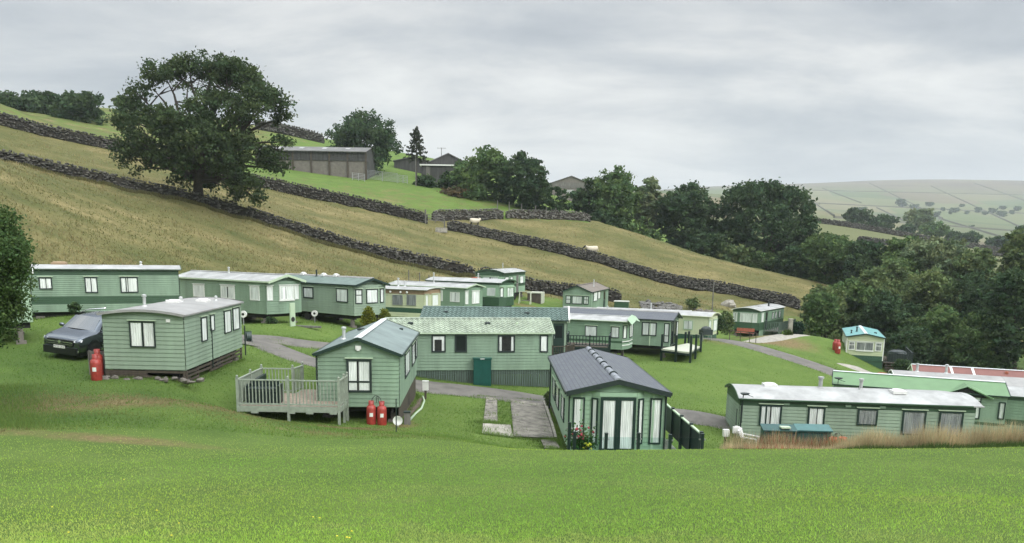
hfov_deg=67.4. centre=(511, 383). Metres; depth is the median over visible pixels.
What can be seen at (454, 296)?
window
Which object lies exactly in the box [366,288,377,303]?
window
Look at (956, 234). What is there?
broadleaf tree
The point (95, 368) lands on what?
gas bottle
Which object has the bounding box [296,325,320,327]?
timber plank
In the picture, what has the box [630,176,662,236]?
broadleaf tree
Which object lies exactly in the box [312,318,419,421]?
static caravan
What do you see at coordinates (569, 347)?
garden railing
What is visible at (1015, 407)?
static caravan
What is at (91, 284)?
window
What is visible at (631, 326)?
window
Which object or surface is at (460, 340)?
window
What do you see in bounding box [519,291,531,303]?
garden swing
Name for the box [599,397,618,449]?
glazed door
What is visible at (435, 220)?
hurdle
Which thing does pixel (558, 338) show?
door
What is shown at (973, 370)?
static caravan
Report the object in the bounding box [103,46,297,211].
oak tree
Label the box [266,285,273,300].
window
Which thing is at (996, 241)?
broadleaf tree
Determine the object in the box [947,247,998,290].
broadleaf tree
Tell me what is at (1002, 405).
window
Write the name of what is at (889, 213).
field wall
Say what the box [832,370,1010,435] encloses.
static caravan
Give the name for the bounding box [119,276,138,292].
window
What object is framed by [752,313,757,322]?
window
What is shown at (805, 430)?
bench box
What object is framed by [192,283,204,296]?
window
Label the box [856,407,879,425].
window
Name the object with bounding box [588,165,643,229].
broadleaf tree
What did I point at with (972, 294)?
broadleaf tree
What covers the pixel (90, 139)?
dry stone wall
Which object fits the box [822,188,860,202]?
field wall
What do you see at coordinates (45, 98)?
broadleaf tree
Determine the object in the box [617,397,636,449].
glazed door
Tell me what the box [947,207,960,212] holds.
broadleaf tree
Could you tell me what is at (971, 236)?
broadleaf tree
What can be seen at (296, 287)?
window
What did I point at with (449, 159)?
barn
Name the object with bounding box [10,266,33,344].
static caravan
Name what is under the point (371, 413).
gas bottle
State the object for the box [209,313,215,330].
window
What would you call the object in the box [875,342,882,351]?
window
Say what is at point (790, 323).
gate pillar
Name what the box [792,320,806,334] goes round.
shrub
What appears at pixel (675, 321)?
glazed door
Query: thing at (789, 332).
shrub
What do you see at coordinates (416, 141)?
conifer tree
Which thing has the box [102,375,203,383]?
rubble
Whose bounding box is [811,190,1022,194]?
field wall
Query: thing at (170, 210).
hill grass
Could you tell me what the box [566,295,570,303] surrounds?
window
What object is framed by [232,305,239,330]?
window
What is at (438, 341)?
window
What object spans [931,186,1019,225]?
field wall
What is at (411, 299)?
window
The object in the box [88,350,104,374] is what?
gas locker
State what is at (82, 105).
broadleaf tree
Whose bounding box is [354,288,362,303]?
window
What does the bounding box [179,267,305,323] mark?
static caravan
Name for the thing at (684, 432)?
fence
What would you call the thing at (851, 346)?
window
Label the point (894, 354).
covered hot tub
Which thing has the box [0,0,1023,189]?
sky
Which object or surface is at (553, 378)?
window
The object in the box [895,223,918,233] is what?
broadleaf tree
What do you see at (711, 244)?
bush
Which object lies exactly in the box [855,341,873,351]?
window
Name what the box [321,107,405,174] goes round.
broadleaf tree
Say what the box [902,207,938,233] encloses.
broadleaf tree
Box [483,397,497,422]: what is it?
paving
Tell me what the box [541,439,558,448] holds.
paving
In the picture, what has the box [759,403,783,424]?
window
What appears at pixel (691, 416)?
road
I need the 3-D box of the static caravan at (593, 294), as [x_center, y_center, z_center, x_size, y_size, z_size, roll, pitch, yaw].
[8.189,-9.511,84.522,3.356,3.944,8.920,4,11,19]
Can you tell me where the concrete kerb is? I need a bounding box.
[544,401,556,437]
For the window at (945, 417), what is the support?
in the static caravan at (848, 410)
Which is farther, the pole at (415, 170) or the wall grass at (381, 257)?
the pole at (415, 170)
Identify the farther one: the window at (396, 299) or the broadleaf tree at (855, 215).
the broadleaf tree at (855, 215)
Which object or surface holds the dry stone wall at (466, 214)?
on the ground at (432, 200)
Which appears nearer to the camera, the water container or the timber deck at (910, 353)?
the water container
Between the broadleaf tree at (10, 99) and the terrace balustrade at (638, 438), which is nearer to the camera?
the terrace balustrade at (638, 438)
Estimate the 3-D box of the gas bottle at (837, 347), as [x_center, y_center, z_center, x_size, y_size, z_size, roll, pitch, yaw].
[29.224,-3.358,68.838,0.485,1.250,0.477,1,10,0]
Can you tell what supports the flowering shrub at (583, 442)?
on the ground at (432, 200)
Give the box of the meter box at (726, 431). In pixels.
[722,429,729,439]
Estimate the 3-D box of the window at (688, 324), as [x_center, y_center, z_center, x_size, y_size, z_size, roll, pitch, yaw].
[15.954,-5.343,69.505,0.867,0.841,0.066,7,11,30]
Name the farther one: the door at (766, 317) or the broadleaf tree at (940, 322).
the door at (766, 317)
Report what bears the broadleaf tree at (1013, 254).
on the ground at (432, 200)
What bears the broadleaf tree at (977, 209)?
on the ground at (432, 200)
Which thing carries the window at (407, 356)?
in the static caravan at (377, 358)
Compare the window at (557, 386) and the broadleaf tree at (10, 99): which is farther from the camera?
the broadleaf tree at (10, 99)
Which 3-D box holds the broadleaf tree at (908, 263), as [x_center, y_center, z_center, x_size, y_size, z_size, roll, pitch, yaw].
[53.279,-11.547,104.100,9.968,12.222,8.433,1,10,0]
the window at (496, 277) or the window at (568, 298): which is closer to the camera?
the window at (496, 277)
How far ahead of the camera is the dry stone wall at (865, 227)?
258.87 m
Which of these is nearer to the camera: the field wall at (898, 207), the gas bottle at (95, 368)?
the gas bottle at (95, 368)
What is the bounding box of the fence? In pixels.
[665,404,703,449]
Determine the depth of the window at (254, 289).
50.78 m
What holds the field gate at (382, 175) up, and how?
on the ground at (432, 200)
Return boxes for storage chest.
[614,300,629,307]
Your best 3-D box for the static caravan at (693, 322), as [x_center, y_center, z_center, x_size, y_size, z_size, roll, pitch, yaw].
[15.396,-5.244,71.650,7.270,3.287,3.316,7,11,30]
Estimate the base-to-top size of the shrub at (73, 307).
0.670 m
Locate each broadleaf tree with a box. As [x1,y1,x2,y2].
[0,90,41,112]
[16,90,64,113]
[40,90,108,125]
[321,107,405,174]
[446,144,514,200]
[495,150,552,210]
[534,186,572,211]
[566,177,603,219]
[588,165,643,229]
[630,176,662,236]
[652,179,722,250]
[709,177,821,267]
[772,244,821,279]
[794,231,853,286]
[798,283,849,337]
[803,291,843,336]
[828,276,877,335]
[829,233,855,286]
[832,237,886,286]
[841,207,876,225]
[851,259,915,305]
[853,288,924,354]
[866,214,899,229]
[873,234,924,266]
[880,255,930,281]
[884,324,934,364]
[895,199,905,206]
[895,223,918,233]
[896,264,964,325]
[898,235,974,302]
[898,302,972,365]
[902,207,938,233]
[909,204,919,207]
[918,220,950,237]
[924,202,934,205]
[933,211,940,216]
[943,311,1014,368]
[944,229,964,239]
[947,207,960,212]
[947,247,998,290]
[947,264,1013,324]
[959,230,983,243]
[974,207,981,212]
[975,266,1023,369]
[984,235,1005,247]
[988,207,997,212]
[993,228,1023,363]
[996,211,1007,216]
[1013,206,1021,210]
[1014,225,1023,233]
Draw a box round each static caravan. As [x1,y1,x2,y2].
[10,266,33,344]
[29,261,181,318]
[96,294,243,381]
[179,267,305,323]
[285,270,389,327]
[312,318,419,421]
[385,278,444,318]
[385,317,554,386]
[387,273,485,305]
[420,306,569,354]
[425,273,517,307]
[474,266,526,299]
[548,346,672,449]
[561,280,609,307]
[563,306,682,357]
[567,313,638,355]
[597,303,691,310]
[638,308,720,338]
[725,376,984,441]
[731,302,784,335]
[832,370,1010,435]
[841,325,886,368]
[888,363,1023,386]
[907,364,1023,377]
[1003,386,1023,433]
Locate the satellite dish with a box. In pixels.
[393,416,402,426]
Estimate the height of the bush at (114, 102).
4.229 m
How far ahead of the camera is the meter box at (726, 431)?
33.22 m
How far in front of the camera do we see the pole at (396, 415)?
27.38 m
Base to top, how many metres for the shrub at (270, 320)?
0.859 m
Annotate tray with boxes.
[779,426,790,428]
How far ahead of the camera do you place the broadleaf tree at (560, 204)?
126.90 m
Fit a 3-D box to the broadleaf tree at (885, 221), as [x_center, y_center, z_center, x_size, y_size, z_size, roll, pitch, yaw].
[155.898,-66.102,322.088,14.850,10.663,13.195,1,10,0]
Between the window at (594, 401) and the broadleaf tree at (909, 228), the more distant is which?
the broadleaf tree at (909, 228)
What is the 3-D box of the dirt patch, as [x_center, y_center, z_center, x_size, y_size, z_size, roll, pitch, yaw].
[-4.740,1.190,35.469,0.793,0.618,7.428,1,10,0]
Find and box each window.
[37,276,52,288]
[83,276,97,292]
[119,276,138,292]
[127,319,155,347]
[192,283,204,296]
[199,315,207,341]
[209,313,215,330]
[219,284,234,298]
[223,308,231,333]
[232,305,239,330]
[249,285,259,300]
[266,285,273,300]
[279,284,294,300]
[294,284,298,298]
[303,286,313,298]
[335,287,347,302]
[345,357,372,392]
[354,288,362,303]
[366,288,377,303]
[380,287,384,302]
[392,295,402,304]
[404,347,410,378]
[406,295,415,305]
[411,340,415,366]
[415,337,417,358]
[424,294,428,305]
[431,293,438,305]
[431,335,445,351]
[450,292,459,301]
[455,335,466,351]
[465,292,467,303]
[472,290,479,303]
[483,276,498,278]
[486,287,495,295]
[497,334,515,351]
[500,288,503,296]
[507,286,513,296]
[539,334,548,351]
[552,374,555,400]
[555,382,559,410]
[560,391,564,422]
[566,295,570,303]
[572,295,582,303]
[572,397,584,435]
[583,295,588,304]
[585,325,597,336]
[590,397,598,443]
[593,292,597,301]
[611,326,619,337]
[623,324,627,338]
[629,324,632,337]
[636,398,643,443]
[641,321,656,335]
[648,398,662,443]
[663,322,670,342]
[683,320,692,329]
[713,318,717,331]
[733,312,737,321]
[740,313,751,322]
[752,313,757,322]
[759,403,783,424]
[807,405,826,423]
[848,341,854,349]
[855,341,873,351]
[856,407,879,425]
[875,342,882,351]
[900,409,928,434]
[937,410,965,436]
[974,397,981,418]
[997,402,1005,419]
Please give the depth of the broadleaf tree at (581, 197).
132.84 m
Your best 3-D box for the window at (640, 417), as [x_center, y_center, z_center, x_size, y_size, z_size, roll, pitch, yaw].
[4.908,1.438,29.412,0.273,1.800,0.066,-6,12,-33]
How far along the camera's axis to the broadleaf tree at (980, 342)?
76.60 m
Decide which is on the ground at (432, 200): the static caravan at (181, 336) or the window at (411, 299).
the static caravan at (181, 336)
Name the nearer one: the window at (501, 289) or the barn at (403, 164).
the window at (501, 289)
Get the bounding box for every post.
[244,326,245,354]
[422,380,428,398]
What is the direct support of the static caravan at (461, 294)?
on the ground at (432, 200)
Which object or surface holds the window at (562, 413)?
in the static caravan at (621, 400)
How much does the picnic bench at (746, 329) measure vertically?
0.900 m
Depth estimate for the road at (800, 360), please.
61.83 m
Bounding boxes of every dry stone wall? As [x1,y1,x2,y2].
[0,111,427,223]
[0,149,475,276]
[255,120,324,142]
[431,208,503,220]
[447,220,800,309]
[478,266,621,301]
[505,209,590,221]
[817,217,1000,250]
[857,236,889,244]
[981,249,1004,256]
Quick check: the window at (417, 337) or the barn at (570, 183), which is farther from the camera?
the barn at (570, 183)
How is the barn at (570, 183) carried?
on the ground at (432, 200)
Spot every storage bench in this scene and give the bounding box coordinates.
[244,381,282,402]
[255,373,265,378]
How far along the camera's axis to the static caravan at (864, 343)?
69.62 m
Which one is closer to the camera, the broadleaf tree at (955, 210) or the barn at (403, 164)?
the barn at (403, 164)
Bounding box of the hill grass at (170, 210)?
[0,127,808,318]
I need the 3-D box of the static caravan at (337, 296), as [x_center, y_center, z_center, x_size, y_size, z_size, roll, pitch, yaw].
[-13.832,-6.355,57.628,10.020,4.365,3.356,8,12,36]
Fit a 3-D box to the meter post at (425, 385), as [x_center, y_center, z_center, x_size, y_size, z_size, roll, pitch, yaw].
[-4.374,0.346,38.832,0.320,1.030,0.240,1,10,0]
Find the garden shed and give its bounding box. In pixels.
[527,291,544,303]
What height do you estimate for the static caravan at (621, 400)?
3.608 m
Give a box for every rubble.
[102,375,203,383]
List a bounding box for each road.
[242,335,327,348]
[242,337,738,429]
[704,338,835,375]
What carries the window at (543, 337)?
in the static caravan at (450, 347)
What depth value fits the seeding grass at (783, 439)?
31.28 m
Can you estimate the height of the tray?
0.060 m
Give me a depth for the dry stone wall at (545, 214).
121.08 m
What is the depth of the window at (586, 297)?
80.16 m
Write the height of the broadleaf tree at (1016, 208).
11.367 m
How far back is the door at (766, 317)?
87.20 m
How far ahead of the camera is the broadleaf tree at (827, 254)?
121.59 m
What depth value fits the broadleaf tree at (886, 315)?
85.61 m
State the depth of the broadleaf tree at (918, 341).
76.84 m
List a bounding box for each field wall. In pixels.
[809,199,834,215]
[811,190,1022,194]
[815,202,1023,213]
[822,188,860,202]
[833,216,1012,230]
[870,183,942,217]
[876,207,902,220]
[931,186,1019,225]
[938,218,1001,236]
[973,182,1023,199]
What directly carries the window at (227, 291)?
in the static caravan at (262, 295)
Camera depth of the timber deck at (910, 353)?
69.57 m
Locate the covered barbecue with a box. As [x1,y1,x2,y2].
[699,326,712,340]
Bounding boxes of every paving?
[482,423,512,437]
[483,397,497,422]
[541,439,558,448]
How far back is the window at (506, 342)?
43.47 m
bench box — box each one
[760,423,797,442]
[793,423,832,441]
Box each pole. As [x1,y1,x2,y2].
[395,399,396,431]
[415,156,415,185]
[712,281,713,309]
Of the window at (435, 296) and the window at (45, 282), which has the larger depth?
the window at (435, 296)
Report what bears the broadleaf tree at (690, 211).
on the ground at (432, 200)
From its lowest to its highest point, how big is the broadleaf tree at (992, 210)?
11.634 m
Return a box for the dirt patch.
[406,398,421,414]
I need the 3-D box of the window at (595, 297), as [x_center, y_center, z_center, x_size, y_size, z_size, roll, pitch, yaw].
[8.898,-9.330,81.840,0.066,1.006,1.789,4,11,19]
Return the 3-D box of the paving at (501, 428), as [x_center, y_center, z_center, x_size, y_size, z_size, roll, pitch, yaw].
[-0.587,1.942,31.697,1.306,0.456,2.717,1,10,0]
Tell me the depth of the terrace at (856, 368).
63.40 m
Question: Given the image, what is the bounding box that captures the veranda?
[660,331,702,362]
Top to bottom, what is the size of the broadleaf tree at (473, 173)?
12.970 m
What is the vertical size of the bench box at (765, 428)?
1.287 m
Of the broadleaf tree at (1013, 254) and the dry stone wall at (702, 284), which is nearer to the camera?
the broadleaf tree at (1013, 254)
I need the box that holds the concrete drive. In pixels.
[511,399,553,437]
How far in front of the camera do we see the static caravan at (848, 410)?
34.73 m
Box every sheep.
[469,218,482,224]
[583,245,598,251]
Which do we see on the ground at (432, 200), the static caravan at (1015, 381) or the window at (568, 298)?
the static caravan at (1015, 381)
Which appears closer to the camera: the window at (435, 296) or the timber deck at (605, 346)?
the timber deck at (605, 346)
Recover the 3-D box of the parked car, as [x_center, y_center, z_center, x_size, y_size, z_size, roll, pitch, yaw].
[-18.518,-2.352,34.195,2.307,1.779,4.546,8,13,8]
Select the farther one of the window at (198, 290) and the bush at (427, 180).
the bush at (427, 180)
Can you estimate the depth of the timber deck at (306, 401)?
29.35 m
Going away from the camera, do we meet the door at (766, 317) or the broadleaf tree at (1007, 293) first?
the broadleaf tree at (1007, 293)
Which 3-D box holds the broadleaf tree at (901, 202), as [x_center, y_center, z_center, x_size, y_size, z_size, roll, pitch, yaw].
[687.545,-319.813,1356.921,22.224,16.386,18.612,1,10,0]
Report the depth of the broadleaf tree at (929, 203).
1386.92 m
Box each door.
[426,166,429,175]
[516,275,518,291]
[553,323,563,352]
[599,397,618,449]
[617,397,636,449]
[670,321,673,345]
[673,320,676,343]
[765,312,767,328]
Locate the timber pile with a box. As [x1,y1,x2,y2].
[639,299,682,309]
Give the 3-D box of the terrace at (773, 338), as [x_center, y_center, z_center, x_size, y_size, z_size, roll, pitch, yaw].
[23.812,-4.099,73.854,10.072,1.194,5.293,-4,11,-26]
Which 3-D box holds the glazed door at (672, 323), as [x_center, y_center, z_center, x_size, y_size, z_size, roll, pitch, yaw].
[13.048,-4.121,62.546,0.066,1.940,0.850,5,11,24]
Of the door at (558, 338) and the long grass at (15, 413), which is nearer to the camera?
the long grass at (15, 413)
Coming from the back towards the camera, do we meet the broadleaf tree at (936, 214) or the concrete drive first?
the broadleaf tree at (936, 214)
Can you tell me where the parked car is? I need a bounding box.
[43,308,105,356]
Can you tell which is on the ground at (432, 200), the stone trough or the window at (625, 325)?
the stone trough
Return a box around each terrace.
[742,334,808,342]
[837,363,871,372]
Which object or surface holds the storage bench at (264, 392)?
on the timber deck at (306, 401)
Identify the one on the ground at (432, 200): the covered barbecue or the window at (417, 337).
the covered barbecue
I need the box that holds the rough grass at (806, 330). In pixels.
[803,321,1022,369]
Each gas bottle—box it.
[90,354,102,380]
[94,349,103,374]
[366,395,378,424]
[376,396,386,425]
[832,339,836,350]
[835,339,840,353]
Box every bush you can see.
[0,198,38,348]
[110,95,129,107]
[412,173,439,187]
[437,170,463,188]
[437,185,472,197]
[591,207,626,228]
[625,215,663,240]
[683,231,728,258]
[713,243,759,266]
[745,250,778,271]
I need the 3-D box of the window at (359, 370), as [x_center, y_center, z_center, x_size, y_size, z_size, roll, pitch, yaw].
[-6.067,-0.357,30.474,1.103,1.395,0.090,1,10,-3]
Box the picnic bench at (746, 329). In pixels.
[736,328,754,336]
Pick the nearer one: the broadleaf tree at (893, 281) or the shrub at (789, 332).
the shrub at (789, 332)
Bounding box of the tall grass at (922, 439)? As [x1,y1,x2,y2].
[716,418,1023,448]
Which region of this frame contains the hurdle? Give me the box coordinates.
[427,214,442,222]
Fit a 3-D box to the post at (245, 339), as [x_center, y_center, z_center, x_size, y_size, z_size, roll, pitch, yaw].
[-13.390,-2.131,38.535,0.065,1.581,0.065,-3,11,-22]
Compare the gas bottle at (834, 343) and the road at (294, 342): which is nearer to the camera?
the road at (294, 342)
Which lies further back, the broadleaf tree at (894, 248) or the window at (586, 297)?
the broadleaf tree at (894, 248)
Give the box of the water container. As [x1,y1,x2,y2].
[732,409,740,437]
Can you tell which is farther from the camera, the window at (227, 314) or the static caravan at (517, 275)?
the static caravan at (517, 275)
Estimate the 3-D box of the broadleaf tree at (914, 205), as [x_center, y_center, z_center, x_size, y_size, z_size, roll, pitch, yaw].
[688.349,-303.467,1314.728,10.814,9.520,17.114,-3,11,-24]
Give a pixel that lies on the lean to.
(435, 171)
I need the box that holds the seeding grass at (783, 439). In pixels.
[723,428,913,448]
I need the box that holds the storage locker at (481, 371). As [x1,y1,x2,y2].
[473,357,491,385]
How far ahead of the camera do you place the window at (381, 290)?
55.47 m
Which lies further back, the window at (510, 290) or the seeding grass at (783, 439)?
the window at (510, 290)
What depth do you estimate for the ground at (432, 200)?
25.36 m
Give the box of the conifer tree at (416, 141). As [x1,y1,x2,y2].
[403,126,428,184]
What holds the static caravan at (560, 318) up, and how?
on the ground at (432, 200)
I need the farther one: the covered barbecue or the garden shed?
the garden shed
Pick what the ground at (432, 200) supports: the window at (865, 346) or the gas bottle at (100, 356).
the gas bottle at (100, 356)
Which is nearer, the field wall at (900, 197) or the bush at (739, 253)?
the bush at (739, 253)
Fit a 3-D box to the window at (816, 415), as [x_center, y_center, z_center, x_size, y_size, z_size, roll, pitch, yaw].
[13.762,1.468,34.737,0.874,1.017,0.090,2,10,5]
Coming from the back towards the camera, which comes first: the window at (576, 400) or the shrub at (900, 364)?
the shrub at (900, 364)
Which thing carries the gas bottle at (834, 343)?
on the ground at (432, 200)
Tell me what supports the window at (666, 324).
in the static caravan at (650, 327)
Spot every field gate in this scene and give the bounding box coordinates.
[352,172,364,180]
[367,170,397,182]
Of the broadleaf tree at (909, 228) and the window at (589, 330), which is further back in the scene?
the broadleaf tree at (909, 228)
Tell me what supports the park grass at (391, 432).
on the ground at (432, 200)
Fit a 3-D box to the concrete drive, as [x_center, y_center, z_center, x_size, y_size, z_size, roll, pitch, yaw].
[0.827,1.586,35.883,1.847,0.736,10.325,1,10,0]
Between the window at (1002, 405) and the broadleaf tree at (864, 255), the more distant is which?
the broadleaf tree at (864, 255)
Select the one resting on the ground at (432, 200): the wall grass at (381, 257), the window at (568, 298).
the wall grass at (381, 257)
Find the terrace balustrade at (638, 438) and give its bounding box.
[566,422,705,449]
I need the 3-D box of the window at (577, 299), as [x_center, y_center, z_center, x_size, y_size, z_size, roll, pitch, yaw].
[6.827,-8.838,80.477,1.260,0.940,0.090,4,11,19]
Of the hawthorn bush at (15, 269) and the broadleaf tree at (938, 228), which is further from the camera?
the broadleaf tree at (938, 228)
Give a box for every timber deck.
[235,362,348,424]
[566,331,610,351]
[763,319,795,335]
[882,346,913,373]
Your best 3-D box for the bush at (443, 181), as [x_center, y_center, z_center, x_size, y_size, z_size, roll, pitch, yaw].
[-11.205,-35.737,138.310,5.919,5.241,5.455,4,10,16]
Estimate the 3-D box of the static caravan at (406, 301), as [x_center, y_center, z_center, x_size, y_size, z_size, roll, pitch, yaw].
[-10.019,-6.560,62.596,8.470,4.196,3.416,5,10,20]
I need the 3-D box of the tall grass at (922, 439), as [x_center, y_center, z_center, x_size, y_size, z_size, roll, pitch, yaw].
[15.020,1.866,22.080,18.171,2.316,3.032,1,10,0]
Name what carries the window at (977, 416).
in the static caravan at (992, 397)
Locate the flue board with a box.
[289,303,295,325]
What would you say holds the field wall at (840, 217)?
on the ground at (432, 200)
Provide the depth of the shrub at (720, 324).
73.66 m
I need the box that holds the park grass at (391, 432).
[0,315,1023,449]
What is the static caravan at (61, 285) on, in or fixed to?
on the ground at (432, 200)
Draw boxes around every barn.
[254,146,375,179]
[392,157,425,172]
[426,153,462,164]
[550,176,588,203]
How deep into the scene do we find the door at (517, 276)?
83.13 m
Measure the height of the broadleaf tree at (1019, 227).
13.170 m
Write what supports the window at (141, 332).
in the static caravan at (181, 336)
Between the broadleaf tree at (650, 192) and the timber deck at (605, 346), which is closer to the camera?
the timber deck at (605, 346)
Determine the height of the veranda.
2.329 m
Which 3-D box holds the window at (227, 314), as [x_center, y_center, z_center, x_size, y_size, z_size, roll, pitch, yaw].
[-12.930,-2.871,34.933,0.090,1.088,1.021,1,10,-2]
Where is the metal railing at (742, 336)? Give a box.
[729,330,756,342]
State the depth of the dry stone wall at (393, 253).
84.67 m
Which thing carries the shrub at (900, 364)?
on the ground at (432, 200)
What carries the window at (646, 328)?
in the static caravan at (650, 327)
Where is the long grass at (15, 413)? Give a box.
[0,381,81,429]
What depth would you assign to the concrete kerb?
35.31 m
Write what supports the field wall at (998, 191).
on the ground at (432, 200)
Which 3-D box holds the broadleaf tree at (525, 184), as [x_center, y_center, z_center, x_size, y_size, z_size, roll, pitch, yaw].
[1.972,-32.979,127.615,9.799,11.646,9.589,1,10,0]
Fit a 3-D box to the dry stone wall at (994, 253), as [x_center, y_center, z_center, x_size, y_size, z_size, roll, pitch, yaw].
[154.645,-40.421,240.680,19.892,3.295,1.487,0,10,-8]
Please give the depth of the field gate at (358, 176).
132.41 m
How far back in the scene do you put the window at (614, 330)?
58.06 m
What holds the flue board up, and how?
on the ground at (432, 200)
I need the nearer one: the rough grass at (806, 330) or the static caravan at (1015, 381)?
the static caravan at (1015, 381)
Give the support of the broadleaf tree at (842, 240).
on the ground at (432, 200)
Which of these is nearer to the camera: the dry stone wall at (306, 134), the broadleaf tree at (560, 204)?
the broadleaf tree at (560, 204)
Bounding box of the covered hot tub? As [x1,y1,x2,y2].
[887,349,906,361]
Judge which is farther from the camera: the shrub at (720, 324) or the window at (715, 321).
the shrub at (720, 324)
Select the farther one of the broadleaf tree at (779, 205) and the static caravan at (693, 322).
the broadleaf tree at (779, 205)
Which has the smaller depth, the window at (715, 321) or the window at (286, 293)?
the window at (286, 293)
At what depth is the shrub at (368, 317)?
49.87 m
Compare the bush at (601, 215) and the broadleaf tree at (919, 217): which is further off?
the broadleaf tree at (919, 217)
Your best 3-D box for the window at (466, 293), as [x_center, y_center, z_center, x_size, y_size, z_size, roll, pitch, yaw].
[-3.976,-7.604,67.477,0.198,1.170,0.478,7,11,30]
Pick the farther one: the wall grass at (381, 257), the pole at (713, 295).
the pole at (713, 295)
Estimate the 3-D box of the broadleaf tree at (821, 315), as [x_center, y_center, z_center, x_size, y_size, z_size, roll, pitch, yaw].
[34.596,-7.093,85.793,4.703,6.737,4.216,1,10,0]
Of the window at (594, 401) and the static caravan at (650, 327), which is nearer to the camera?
the window at (594, 401)
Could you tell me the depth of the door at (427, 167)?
149.28 m
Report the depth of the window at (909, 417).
34.40 m
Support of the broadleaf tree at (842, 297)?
on the ground at (432, 200)
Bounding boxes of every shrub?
[67,301,82,312]
[265,315,277,323]
[358,306,376,325]
[377,308,390,320]
[543,390,550,405]
[560,409,599,449]
[683,297,701,308]
[717,314,725,334]
[720,311,734,334]
[783,328,792,334]
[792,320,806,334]
[891,358,911,370]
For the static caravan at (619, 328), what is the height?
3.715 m
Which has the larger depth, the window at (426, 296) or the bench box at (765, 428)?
the window at (426, 296)
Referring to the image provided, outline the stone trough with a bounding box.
[435,228,446,232]
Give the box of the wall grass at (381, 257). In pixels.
[1,158,475,276]
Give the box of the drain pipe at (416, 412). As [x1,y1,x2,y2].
[411,396,424,419]
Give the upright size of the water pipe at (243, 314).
0.993 m
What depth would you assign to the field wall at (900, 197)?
1633.27 m
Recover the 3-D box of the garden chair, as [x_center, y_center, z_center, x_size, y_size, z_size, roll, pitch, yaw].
[9.874,2.426,32.081,0.840,1.012,0.706,6,11,28]
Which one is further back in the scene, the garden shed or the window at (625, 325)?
the garden shed
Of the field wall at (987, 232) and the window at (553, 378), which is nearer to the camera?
the window at (553, 378)
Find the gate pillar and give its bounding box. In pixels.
[788,318,793,330]
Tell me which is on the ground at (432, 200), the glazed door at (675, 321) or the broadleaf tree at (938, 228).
the broadleaf tree at (938, 228)
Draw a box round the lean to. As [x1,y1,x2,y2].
[420,164,454,182]
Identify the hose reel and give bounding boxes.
[245,331,252,341]
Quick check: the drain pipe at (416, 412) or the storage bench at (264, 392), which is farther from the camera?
the drain pipe at (416, 412)
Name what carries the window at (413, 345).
in the static caravan at (377, 358)
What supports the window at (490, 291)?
in the static caravan at (498, 292)
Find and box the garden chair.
[737,428,758,441]
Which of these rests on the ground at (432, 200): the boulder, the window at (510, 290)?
the boulder
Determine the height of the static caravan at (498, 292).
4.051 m
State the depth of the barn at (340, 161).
134.62 m
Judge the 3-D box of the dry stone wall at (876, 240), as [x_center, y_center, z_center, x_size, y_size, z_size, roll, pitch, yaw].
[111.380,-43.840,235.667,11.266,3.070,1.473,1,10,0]
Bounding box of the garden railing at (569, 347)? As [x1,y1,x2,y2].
[552,343,574,354]
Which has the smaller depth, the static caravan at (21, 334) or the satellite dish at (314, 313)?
the static caravan at (21, 334)
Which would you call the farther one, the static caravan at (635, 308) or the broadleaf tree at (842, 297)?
the broadleaf tree at (842, 297)
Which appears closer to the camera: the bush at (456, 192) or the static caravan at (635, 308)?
the static caravan at (635, 308)
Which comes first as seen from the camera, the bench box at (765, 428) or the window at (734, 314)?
the bench box at (765, 428)
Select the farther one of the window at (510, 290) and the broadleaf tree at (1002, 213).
the broadleaf tree at (1002, 213)
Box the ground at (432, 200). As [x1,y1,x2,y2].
[0,104,1023,542]
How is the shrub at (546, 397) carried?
on the ground at (432, 200)
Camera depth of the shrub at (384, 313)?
51.34 m
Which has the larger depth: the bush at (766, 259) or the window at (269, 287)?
the bush at (766, 259)
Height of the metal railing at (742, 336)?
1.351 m
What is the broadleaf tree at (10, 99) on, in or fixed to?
on the ground at (432, 200)
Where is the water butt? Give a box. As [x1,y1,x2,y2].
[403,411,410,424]
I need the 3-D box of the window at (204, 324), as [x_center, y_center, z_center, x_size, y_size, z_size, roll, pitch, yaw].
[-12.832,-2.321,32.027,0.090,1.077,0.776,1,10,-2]
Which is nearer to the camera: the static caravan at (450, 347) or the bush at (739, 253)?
the static caravan at (450, 347)
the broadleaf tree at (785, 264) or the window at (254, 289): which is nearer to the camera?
the window at (254, 289)
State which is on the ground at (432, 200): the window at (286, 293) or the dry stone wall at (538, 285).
the dry stone wall at (538, 285)
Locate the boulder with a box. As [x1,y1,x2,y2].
[720,300,736,307]
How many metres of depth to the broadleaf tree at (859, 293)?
91.31 m
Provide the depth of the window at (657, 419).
29.50 m
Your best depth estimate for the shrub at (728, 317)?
77.68 m

